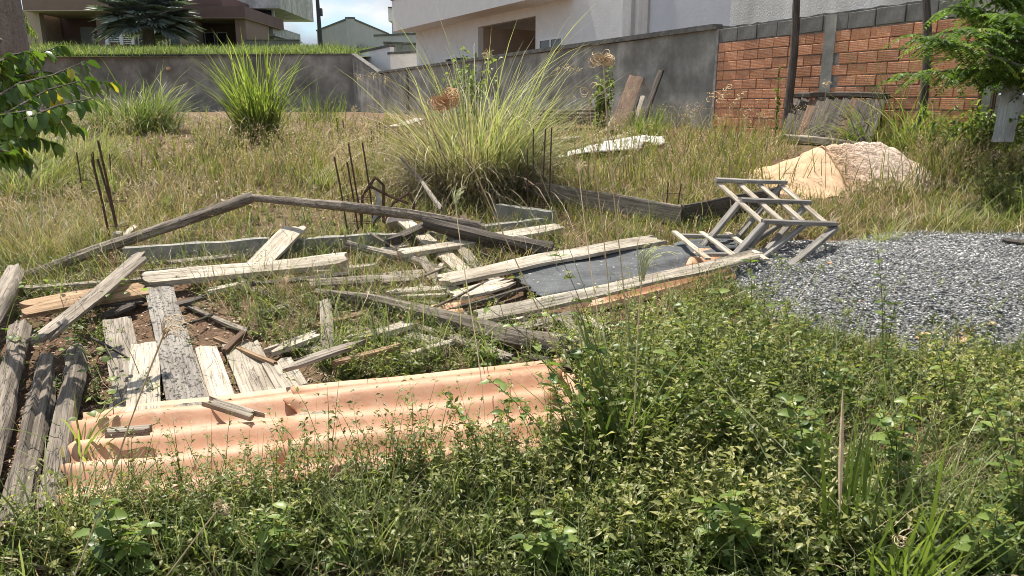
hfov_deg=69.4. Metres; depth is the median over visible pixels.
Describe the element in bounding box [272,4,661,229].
grass clump
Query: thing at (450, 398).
flowering weed
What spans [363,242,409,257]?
plank
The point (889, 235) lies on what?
grass clump
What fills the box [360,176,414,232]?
bent straps
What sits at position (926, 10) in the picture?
pole
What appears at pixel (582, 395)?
flowering weed
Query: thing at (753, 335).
flowering weed
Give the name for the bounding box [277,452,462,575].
grass clump
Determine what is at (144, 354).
plank
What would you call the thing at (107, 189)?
rebar bundle
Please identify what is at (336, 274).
plank
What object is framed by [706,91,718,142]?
curled seed head
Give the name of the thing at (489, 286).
plank
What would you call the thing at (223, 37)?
window
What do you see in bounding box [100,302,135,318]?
plank
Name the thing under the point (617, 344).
flowering weed
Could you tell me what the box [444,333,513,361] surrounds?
plank
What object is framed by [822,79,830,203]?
curled seed head
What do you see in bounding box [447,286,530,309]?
plank
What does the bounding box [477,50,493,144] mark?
seed stalk
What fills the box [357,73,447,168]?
seed stalk
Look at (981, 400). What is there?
flowering weed
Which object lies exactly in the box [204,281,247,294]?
plank
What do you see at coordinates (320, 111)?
grass clump
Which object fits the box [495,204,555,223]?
footing beam
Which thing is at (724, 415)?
flowering weed
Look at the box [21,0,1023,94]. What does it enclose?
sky
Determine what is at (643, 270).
curled seed head
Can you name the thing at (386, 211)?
wooden beam
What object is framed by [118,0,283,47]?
maroon house
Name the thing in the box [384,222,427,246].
plank
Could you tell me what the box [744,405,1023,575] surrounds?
grass clump
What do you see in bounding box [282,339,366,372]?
plank
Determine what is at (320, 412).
plank
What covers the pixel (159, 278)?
plank
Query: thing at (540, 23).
white house
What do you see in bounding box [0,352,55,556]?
log
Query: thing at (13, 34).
bark trunk
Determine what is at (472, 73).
leafy shrub
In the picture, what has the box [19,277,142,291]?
plank
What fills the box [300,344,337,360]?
plank
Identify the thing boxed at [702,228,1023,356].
gravel heap
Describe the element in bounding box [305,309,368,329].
lath
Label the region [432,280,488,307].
stick
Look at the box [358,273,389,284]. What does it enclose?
stick
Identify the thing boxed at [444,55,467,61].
window
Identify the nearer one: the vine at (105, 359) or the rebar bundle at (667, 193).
the vine at (105, 359)
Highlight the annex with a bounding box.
[388,7,411,33]
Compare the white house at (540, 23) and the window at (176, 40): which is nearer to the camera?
the white house at (540, 23)
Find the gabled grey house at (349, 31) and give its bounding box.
[316,17,388,50]
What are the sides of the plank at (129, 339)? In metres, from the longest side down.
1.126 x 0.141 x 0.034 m
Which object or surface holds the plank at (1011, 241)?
on the gravel heap at (972, 254)
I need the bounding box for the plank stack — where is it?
[782,92,889,146]
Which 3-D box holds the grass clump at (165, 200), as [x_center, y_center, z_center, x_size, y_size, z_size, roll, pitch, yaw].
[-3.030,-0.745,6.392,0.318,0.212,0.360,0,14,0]
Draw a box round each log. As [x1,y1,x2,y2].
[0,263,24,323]
[0,319,31,474]
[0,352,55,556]
[25,192,253,277]
[34,343,86,529]
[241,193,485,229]
[314,288,598,360]
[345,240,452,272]
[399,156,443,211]
[421,216,553,255]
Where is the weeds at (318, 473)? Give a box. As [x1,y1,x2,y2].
[6,249,1023,542]
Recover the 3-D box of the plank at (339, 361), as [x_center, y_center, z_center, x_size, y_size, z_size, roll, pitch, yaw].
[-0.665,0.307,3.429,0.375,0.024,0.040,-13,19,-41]
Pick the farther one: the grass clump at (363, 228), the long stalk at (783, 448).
the grass clump at (363, 228)
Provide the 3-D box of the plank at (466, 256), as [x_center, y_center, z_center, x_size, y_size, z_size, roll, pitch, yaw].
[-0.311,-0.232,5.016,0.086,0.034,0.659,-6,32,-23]
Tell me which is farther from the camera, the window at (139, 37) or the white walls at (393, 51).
the window at (139, 37)
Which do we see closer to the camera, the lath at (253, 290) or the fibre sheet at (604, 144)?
the lath at (253, 290)
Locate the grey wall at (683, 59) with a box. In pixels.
[351,24,727,129]
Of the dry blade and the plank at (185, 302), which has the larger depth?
the plank at (185, 302)
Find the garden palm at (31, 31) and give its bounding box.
[23,10,39,45]
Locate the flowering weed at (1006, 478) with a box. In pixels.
[974,397,1023,548]
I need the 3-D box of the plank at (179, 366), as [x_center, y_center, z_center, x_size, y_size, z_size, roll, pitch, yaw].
[-1.704,0.256,3.706,0.158,0.043,1.706,-7,21,-27]
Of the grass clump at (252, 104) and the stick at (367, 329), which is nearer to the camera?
the stick at (367, 329)
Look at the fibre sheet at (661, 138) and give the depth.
9.70 m
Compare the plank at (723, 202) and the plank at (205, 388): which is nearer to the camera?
the plank at (205, 388)
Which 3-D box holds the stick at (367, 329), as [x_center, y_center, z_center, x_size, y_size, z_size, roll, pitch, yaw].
[-0.651,0.240,3.798,0.406,0.027,0.042,12,18,28]
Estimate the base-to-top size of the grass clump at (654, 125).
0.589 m
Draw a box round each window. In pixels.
[137,34,142,47]
[169,35,179,44]
[204,32,215,46]
[216,32,228,47]
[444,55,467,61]
[538,36,563,47]
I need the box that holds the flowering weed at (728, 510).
[690,489,762,572]
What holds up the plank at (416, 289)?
on the plank at (428, 267)
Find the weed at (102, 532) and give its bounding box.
[71,494,163,575]
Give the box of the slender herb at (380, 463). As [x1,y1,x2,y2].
[326,397,429,484]
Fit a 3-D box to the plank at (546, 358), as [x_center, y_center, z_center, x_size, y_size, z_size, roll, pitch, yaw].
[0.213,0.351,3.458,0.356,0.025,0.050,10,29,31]
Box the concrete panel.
[977,1,1023,160]
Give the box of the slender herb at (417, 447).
[383,403,469,473]
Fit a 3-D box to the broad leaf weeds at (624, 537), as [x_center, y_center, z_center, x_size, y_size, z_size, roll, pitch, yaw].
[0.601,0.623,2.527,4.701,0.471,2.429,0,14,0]
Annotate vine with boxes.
[1,326,95,383]
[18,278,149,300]
[66,338,129,422]
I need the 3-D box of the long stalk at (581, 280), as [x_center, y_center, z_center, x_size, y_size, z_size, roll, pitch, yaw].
[0.275,0.109,2.506,0.600,1.149,0.004,-13,19,-42]
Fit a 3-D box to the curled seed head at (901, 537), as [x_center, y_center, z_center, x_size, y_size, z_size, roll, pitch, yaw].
[1.058,0.769,2.018,0.062,0.299,0.184,8,16,28]
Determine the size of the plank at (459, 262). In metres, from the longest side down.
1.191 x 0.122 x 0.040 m
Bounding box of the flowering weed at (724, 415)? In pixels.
[690,386,750,451]
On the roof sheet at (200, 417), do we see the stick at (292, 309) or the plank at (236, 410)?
the plank at (236, 410)
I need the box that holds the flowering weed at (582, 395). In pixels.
[478,344,597,473]
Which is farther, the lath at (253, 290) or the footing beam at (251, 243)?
the footing beam at (251, 243)
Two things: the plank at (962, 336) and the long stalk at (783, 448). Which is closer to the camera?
the long stalk at (783, 448)
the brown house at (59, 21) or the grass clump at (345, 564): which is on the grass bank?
the brown house at (59, 21)
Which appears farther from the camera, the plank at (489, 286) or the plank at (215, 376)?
the plank at (489, 286)
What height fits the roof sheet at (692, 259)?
0.080 m
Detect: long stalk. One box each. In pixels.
[531,152,625,405]
[564,447,666,494]
[678,299,824,575]
[688,357,878,552]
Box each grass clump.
[0,138,119,201]
[0,187,170,265]
[0,389,150,461]
[0,414,184,575]
[17,162,212,220]
[23,109,147,171]
[59,60,226,135]
[77,156,135,192]
[139,192,174,211]
[179,27,310,147]
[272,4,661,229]
[276,77,348,122]
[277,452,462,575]
[285,145,345,192]
[327,216,391,240]
[511,291,774,494]
[613,99,675,136]
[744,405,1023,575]
[791,88,987,164]
[837,2,950,146]
[845,208,929,242]
[848,445,1023,575]
[857,93,1023,170]
[916,189,1005,229]
[923,174,1023,231]
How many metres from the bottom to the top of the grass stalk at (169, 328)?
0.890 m
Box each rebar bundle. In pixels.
[76,152,113,191]
[91,140,128,237]
[334,142,374,234]
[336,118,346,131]
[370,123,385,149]
[527,127,551,209]
[664,182,683,203]
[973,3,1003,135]
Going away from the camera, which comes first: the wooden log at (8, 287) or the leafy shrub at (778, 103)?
the wooden log at (8, 287)
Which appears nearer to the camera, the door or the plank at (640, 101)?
the plank at (640, 101)
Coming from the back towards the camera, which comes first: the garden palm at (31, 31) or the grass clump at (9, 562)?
the garden palm at (31, 31)
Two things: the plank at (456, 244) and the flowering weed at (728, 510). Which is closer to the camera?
the flowering weed at (728, 510)
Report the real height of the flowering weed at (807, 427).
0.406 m
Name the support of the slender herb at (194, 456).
on the ground at (206, 339)
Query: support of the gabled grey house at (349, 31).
on the grass bank
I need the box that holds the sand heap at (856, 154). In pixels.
[740,141,957,198]
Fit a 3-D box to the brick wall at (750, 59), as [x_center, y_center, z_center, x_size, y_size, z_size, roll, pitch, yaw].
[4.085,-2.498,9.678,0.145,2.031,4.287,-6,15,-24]
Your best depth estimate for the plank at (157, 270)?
4.76 m
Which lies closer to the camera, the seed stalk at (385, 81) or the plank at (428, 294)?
the plank at (428, 294)
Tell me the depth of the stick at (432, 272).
4.57 m
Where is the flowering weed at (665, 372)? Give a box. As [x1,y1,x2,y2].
[642,349,709,455]
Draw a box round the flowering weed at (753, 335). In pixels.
[711,257,780,387]
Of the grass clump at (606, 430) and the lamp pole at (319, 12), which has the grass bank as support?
the lamp pole at (319, 12)
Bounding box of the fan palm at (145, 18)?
[86,0,205,47]
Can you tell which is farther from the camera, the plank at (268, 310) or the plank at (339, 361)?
the plank at (268, 310)
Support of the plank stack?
on the ground at (206, 339)
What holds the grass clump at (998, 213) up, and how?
on the ground at (206, 339)
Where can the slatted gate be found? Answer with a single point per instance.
(121, 39)
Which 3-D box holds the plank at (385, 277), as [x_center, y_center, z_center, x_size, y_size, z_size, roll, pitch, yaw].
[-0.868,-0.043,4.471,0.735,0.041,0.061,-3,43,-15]
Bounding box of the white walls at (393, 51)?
[358,33,416,70]
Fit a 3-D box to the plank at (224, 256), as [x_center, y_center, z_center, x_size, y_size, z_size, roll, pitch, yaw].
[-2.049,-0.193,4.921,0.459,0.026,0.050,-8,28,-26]
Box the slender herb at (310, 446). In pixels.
[308,399,380,496]
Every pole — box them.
[316,0,322,48]
[781,0,799,129]
[915,0,931,147]
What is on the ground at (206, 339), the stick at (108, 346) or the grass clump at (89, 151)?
the grass clump at (89, 151)
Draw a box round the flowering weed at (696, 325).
[662,297,710,383]
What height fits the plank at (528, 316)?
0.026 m
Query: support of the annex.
on the grass bank
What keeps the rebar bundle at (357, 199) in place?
on the ground at (206, 339)
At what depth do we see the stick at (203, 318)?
3.88 m
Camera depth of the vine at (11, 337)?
3.41 m
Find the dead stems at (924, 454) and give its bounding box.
[0,210,1023,575]
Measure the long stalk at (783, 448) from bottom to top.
0.606 m
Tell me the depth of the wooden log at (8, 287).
4.12 m
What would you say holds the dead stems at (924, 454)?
on the ground at (206, 339)
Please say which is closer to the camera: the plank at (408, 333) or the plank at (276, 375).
the plank at (276, 375)
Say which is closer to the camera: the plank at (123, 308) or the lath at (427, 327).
the lath at (427, 327)
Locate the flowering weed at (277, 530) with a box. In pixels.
[247,497,299,574]
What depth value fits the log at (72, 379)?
2.86 m
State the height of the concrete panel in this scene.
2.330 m
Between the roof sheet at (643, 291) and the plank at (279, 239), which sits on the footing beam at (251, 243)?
the plank at (279, 239)
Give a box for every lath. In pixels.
[221,282,277,297]
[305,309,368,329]
[398,319,439,334]
[412,298,470,314]
[416,263,444,286]
[510,316,552,330]
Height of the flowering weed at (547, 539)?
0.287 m
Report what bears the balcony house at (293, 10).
on the grass bank
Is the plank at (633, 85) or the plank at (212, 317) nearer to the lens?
the plank at (212, 317)
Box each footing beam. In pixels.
[122,217,555,264]
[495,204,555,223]
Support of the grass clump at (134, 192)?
on the ground at (206, 339)
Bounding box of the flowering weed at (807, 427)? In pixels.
[774,393,836,474]
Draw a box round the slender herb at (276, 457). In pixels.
[216,418,302,486]
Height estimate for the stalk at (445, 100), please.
1.312 m
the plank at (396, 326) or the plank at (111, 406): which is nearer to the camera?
the plank at (111, 406)
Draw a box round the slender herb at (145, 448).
[107,426,161,491]
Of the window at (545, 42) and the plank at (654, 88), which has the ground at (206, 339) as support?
the plank at (654, 88)
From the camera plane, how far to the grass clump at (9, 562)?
2.23 m
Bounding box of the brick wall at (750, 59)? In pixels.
[710,0,994,149]
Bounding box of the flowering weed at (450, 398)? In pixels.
[438,389,519,455]
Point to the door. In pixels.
(86, 35)
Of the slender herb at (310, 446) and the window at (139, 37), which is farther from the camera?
the window at (139, 37)
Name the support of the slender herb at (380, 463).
on the ground at (206, 339)
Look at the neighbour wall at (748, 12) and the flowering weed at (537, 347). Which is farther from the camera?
the neighbour wall at (748, 12)
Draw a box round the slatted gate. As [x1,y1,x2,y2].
[105,34,134,44]
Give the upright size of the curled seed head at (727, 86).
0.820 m
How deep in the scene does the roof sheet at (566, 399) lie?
3.16 m
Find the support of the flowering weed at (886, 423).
on the ground at (206, 339)
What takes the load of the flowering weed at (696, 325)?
on the ground at (206, 339)
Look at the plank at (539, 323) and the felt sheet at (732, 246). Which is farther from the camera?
the felt sheet at (732, 246)
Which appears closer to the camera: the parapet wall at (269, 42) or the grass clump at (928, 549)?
the grass clump at (928, 549)
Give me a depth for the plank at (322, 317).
3.88 m
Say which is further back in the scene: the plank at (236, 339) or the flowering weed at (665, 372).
the plank at (236, 339)
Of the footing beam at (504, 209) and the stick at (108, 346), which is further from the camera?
the footing beam at (504, 209)
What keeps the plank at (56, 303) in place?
on the ground at (206, 339)
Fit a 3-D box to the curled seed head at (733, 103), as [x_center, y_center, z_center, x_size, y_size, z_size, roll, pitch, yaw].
[2.357,-1.656,7.845,0.102,0.689,1.329,4,15,17]
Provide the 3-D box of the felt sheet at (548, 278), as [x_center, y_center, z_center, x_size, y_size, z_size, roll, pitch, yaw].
[0.843,-0.144,4.810,1.766,0.168,0.531,-5,15,-19]
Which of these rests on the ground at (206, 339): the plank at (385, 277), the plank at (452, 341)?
the plank at (452, 341)
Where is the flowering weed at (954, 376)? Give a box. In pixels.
[924,333,966,417]
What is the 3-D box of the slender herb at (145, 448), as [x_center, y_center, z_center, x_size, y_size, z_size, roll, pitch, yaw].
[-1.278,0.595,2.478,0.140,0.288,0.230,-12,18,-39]
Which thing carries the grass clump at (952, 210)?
on the ground at (206, 339)
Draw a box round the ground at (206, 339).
[0,111,1023,575]
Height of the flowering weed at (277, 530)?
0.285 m
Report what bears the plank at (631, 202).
on the ground at (206, 339)
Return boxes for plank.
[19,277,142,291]
[19,283,148,318]
[25,251,146,344]
[91,298,146,309]
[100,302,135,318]
[102,265,205,276]
[102,317,136,406]
[105,424,152,438]
[109,396,125,408]
[113,231,122,251]
[123,225,138,234]
[125,341,160,411]
[140,252,348,286]
[146,285,205,406]
[166,253,239,264]
[174,294,207,306]
[184,304,250,330]
[195,346,233,396]
[195,354,208,396]
[202,396,264,420]
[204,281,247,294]
[213,336,276,364]
[221,330,247,354]
[222,340,273,392]
[247,226,306,262]
[251,270,356,285]
[261,304,285,316]
[262,357,307,388]
[264,330,319,356]
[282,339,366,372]
[290,410,330,415]
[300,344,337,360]
[305,274,429,287]
[310,261,382,273]
[319,299,333,349]
[325,293,447,302]
[332,343,400,365]
[345,321,416,342]
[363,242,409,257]
[370,269,424,274]
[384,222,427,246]
[385,118,425,127]
[385,285,460,294]
[397,220,470,270]
[397,223,562,257]
[401,338,455,358]
[403,331,443,344]
[417,254,449,296]
[437,235,665,285]
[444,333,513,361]
[446,235,481,267]
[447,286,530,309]
[449,277,515,298]
[459,215,492,262]
[473,250,759,320]
[494,313,542,322]
[516,234,558,250]
[516,310,578,329]
[523,353,588,373]
[535,180,681,224]
[551,312,593,339]
[578,313,612,330]
[609,75,643,132]
[629,95,644,127]
[640,69,663,123]
[681,187,779,224]
[947,325,975,345]
[992,76,1022,141]
[1002,238,1023,247]
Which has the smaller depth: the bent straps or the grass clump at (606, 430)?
the grass clump at (606, 430)
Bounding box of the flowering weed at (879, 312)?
[870,246,900,374]
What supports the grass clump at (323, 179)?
on the ground at (206, 339)
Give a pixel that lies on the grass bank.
(138, 56)
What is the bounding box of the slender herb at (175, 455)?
[65,414,255,501]
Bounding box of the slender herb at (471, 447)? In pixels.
[446,420,519,471]
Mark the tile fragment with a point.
(452, 305)
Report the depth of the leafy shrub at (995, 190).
5.98 m
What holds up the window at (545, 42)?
in the white house at (540, 23)
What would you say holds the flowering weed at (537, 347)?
on the ground at (206, 339)
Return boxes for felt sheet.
[512,239,733,296]
[674,238,738,249]
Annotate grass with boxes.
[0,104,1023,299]
[0,126,274,261]
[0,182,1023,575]
[1,101,1023,191]
[688,99,930,145]
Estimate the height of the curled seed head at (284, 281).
0.338 m
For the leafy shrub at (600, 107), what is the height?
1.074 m
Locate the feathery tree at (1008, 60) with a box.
[871,0,1023,101]
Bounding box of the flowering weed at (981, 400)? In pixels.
[966,376,1009,452]
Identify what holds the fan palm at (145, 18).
on the grass bank
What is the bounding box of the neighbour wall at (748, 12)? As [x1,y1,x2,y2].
[723,0,939,28]
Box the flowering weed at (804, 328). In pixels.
[777,301,812,373]
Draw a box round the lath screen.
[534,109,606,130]
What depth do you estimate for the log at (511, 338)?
3.79 m
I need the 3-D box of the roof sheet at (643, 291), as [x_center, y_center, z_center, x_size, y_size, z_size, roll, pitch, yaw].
[0.886,-0.012,4.492,1.288,0.142,0.244,-7,16,-27]
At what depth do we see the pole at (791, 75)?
9.60 m
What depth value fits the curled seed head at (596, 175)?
3.21 m
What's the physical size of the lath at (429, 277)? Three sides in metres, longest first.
0.554 x 0.070 x 0.022 m
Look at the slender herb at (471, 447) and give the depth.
2.63 m
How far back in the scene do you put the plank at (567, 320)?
3.90 m
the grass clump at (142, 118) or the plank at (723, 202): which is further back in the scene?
the grass clump at (142, 118)
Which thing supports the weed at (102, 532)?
on the ground at (206, 339)
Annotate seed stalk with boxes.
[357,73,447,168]
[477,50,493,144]
[515,64,579,148]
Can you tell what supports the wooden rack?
on the gravel heap at (972, 254)
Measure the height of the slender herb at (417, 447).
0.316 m
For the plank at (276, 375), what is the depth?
3.36 m
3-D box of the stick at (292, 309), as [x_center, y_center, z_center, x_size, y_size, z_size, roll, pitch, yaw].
[-1.286,0.092,4.159,0.022,0.025,0.397,-14,26,-43]
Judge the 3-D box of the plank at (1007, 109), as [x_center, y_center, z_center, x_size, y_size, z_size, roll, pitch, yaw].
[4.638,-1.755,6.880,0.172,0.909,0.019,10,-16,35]
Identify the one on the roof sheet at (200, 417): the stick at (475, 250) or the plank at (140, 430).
the plank at (140, 430)
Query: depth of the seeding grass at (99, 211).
5.80 m
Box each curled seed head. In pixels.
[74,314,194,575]
[166,493,231,575]
[276,275,316,330]
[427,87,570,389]
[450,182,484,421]
[572,82,611,339]
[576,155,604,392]
[588,49,630,386]
[629,234,678,469]
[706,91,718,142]
[716,94,725,152]
[722,84,731,139]
[729,98,739,152]
[737,91,746,141]
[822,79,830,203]
[889,529,918,572]
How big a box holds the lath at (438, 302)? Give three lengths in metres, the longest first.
0.458 x 0.050 x 0.022 m
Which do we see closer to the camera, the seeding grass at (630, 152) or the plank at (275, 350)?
the plank at (275, 350)
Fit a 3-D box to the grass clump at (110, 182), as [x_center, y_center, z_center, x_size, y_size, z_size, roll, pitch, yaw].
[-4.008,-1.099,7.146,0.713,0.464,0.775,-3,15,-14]
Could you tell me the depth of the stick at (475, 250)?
5.05 m
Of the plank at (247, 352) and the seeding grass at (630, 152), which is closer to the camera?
the plank at (247, 352)
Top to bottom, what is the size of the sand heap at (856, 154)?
0.522 m
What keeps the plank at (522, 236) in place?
on the ground at (206, 339)
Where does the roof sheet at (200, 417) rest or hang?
on the roof sheet at (365, 392)
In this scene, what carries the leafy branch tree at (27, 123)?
on the ground at (206, 339)
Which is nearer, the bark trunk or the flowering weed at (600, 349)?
the flowering weed at (600, 349)
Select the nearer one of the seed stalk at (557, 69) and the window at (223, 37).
the seed stalk at (557, 69)
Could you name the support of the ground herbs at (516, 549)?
on the ground at (206, 339)
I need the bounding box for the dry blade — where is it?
[834,390,843,575]
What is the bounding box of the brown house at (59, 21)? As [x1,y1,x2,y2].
[22,0,123,46]
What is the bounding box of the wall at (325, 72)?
[19,53,354,111]
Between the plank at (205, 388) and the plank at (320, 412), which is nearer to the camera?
the plank at (320, 412)
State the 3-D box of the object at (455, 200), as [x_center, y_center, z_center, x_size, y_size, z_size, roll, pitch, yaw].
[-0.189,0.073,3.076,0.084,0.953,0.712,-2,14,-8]
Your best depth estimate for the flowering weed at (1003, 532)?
2.07 m
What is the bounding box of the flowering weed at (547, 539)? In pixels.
[507,508,578,575]
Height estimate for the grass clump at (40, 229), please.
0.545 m
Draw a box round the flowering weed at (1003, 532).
[953,503,1023,570]
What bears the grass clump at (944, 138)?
on the ground at (206, 339)
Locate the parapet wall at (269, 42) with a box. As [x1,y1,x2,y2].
[244,39,299,47]
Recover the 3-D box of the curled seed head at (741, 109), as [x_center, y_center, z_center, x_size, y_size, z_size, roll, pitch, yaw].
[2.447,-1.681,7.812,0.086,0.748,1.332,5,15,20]
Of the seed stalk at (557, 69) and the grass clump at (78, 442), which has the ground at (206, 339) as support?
the grass clump at (78, 442)
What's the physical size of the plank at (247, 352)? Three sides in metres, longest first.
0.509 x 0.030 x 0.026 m
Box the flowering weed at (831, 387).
[806,341,860,421]
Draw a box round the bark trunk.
[0,0,29,57]
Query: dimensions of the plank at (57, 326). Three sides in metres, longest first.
1.264 x 0.085 x 0.049 m
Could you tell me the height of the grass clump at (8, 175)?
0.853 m
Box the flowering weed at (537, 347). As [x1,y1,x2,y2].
[449,269,631,459]
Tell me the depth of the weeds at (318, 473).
2.54 m
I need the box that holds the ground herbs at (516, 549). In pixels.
[0,127,1023,575]
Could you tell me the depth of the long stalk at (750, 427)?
2.23 m
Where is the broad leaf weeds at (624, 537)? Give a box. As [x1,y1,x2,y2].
[0,311,1023,575]
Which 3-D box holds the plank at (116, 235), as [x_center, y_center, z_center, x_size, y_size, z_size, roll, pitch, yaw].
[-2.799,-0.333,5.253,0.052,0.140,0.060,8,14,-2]
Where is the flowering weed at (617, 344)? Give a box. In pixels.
[589,323,649,409]
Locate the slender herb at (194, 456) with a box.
[165,398,279,500]
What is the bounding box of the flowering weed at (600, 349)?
[549,246,639,472]
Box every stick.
[91,337,128,357]
[182,313,213,325]
[267,295,300,315]
[357,325,415,343]
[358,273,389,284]
[369,232,397,249]
[388,265,447,288]
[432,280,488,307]
[446,238,500,260]
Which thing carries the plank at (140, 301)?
on the ground at (206, 339)
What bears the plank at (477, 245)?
on the ground at (206, 339)
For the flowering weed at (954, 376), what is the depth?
2.98 m
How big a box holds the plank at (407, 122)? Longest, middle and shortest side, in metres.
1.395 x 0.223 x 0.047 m
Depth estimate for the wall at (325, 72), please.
32.98 m
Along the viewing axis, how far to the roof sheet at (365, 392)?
3.00 m
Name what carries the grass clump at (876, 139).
on the ground at (206, 339)
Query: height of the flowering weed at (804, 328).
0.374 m
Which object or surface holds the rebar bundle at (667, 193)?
on the ground at (206, 339)
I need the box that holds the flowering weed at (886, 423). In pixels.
[865,395,928,473]
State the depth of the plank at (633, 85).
12.38 m
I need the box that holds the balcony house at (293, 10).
[238,0,313,43]
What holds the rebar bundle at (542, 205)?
on the ground at (206, 339)
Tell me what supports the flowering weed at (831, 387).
on the ground at (206, 339)
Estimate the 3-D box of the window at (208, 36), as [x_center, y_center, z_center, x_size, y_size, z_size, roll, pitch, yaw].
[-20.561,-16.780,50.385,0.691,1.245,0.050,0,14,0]
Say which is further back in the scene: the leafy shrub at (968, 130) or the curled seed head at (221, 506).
the leafy shrub at (968, 130)
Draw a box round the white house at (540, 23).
[390,0,730,65]
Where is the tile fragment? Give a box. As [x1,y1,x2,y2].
[432,302,463,313]
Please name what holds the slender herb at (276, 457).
on the ground at (206, 339)
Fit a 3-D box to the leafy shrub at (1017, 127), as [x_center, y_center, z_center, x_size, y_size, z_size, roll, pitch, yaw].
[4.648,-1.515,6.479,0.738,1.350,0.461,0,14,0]
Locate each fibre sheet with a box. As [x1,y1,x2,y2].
[559,135,647,157]
[621,136,663,144]
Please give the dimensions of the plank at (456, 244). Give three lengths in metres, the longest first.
1.389 x 0.112 x 0.049 m
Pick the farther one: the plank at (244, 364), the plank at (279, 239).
the plank at (279, 239)
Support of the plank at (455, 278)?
on the felt sheet at (548, 278)
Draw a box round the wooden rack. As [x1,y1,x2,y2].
[671,177,838,266]
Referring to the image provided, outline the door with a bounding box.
[80,27,96,46]
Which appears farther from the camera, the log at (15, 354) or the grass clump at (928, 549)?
the log at (15, 354)
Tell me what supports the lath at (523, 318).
on the ground at (206, 339)
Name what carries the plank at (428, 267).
on the ground at (206, 339)
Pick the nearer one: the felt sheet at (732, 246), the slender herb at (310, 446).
the slender herb at (310, 446)
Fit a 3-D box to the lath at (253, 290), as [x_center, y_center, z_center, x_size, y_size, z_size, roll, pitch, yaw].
[-1.553,0.010,4.413,0.498,0.025,0.050,11,26,29]
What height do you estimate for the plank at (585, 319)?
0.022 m
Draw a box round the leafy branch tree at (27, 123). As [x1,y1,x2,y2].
[0,38,122,178]
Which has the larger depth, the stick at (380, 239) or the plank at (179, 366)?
the stick at (380, 239)
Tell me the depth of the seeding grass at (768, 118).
9.42 m
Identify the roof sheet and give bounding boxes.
[55,384,316,511]
[271,358,564,484]
[542,372,598,448]
[579,268,735,315]
[686,248,719,264]
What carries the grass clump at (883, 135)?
on the ground at (206, 339)
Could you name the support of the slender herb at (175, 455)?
on the ground at (206, 339)
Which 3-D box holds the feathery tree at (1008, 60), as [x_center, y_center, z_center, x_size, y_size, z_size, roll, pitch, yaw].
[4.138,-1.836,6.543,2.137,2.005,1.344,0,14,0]
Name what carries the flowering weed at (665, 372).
on the ground at (206, 339)
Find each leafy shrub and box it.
[436,46,501,128]
[590,66,616,131]
[772,67,782,132]
[911,99,1023,166]
[955,150,1023,217]
[1009,40,1023,186]
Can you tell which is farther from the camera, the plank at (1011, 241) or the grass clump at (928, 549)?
the plank at (1011, 241)
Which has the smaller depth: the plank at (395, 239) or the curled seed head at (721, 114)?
the plank at (395, 239)
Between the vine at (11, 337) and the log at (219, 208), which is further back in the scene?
the log at (219, 208)
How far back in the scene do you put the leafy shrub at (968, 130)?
7.18 m
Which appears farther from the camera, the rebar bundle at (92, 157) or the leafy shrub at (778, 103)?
the leafy shrub at (778, 103)
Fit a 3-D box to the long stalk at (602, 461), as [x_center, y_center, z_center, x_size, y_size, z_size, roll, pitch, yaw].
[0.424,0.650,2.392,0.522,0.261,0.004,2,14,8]
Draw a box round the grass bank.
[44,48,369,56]
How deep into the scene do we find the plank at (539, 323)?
3.95 m
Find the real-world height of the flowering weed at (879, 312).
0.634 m
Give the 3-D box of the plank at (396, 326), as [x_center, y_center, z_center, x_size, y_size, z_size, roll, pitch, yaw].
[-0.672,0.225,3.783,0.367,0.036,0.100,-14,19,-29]
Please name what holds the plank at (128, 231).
on the plank at (116, 235)

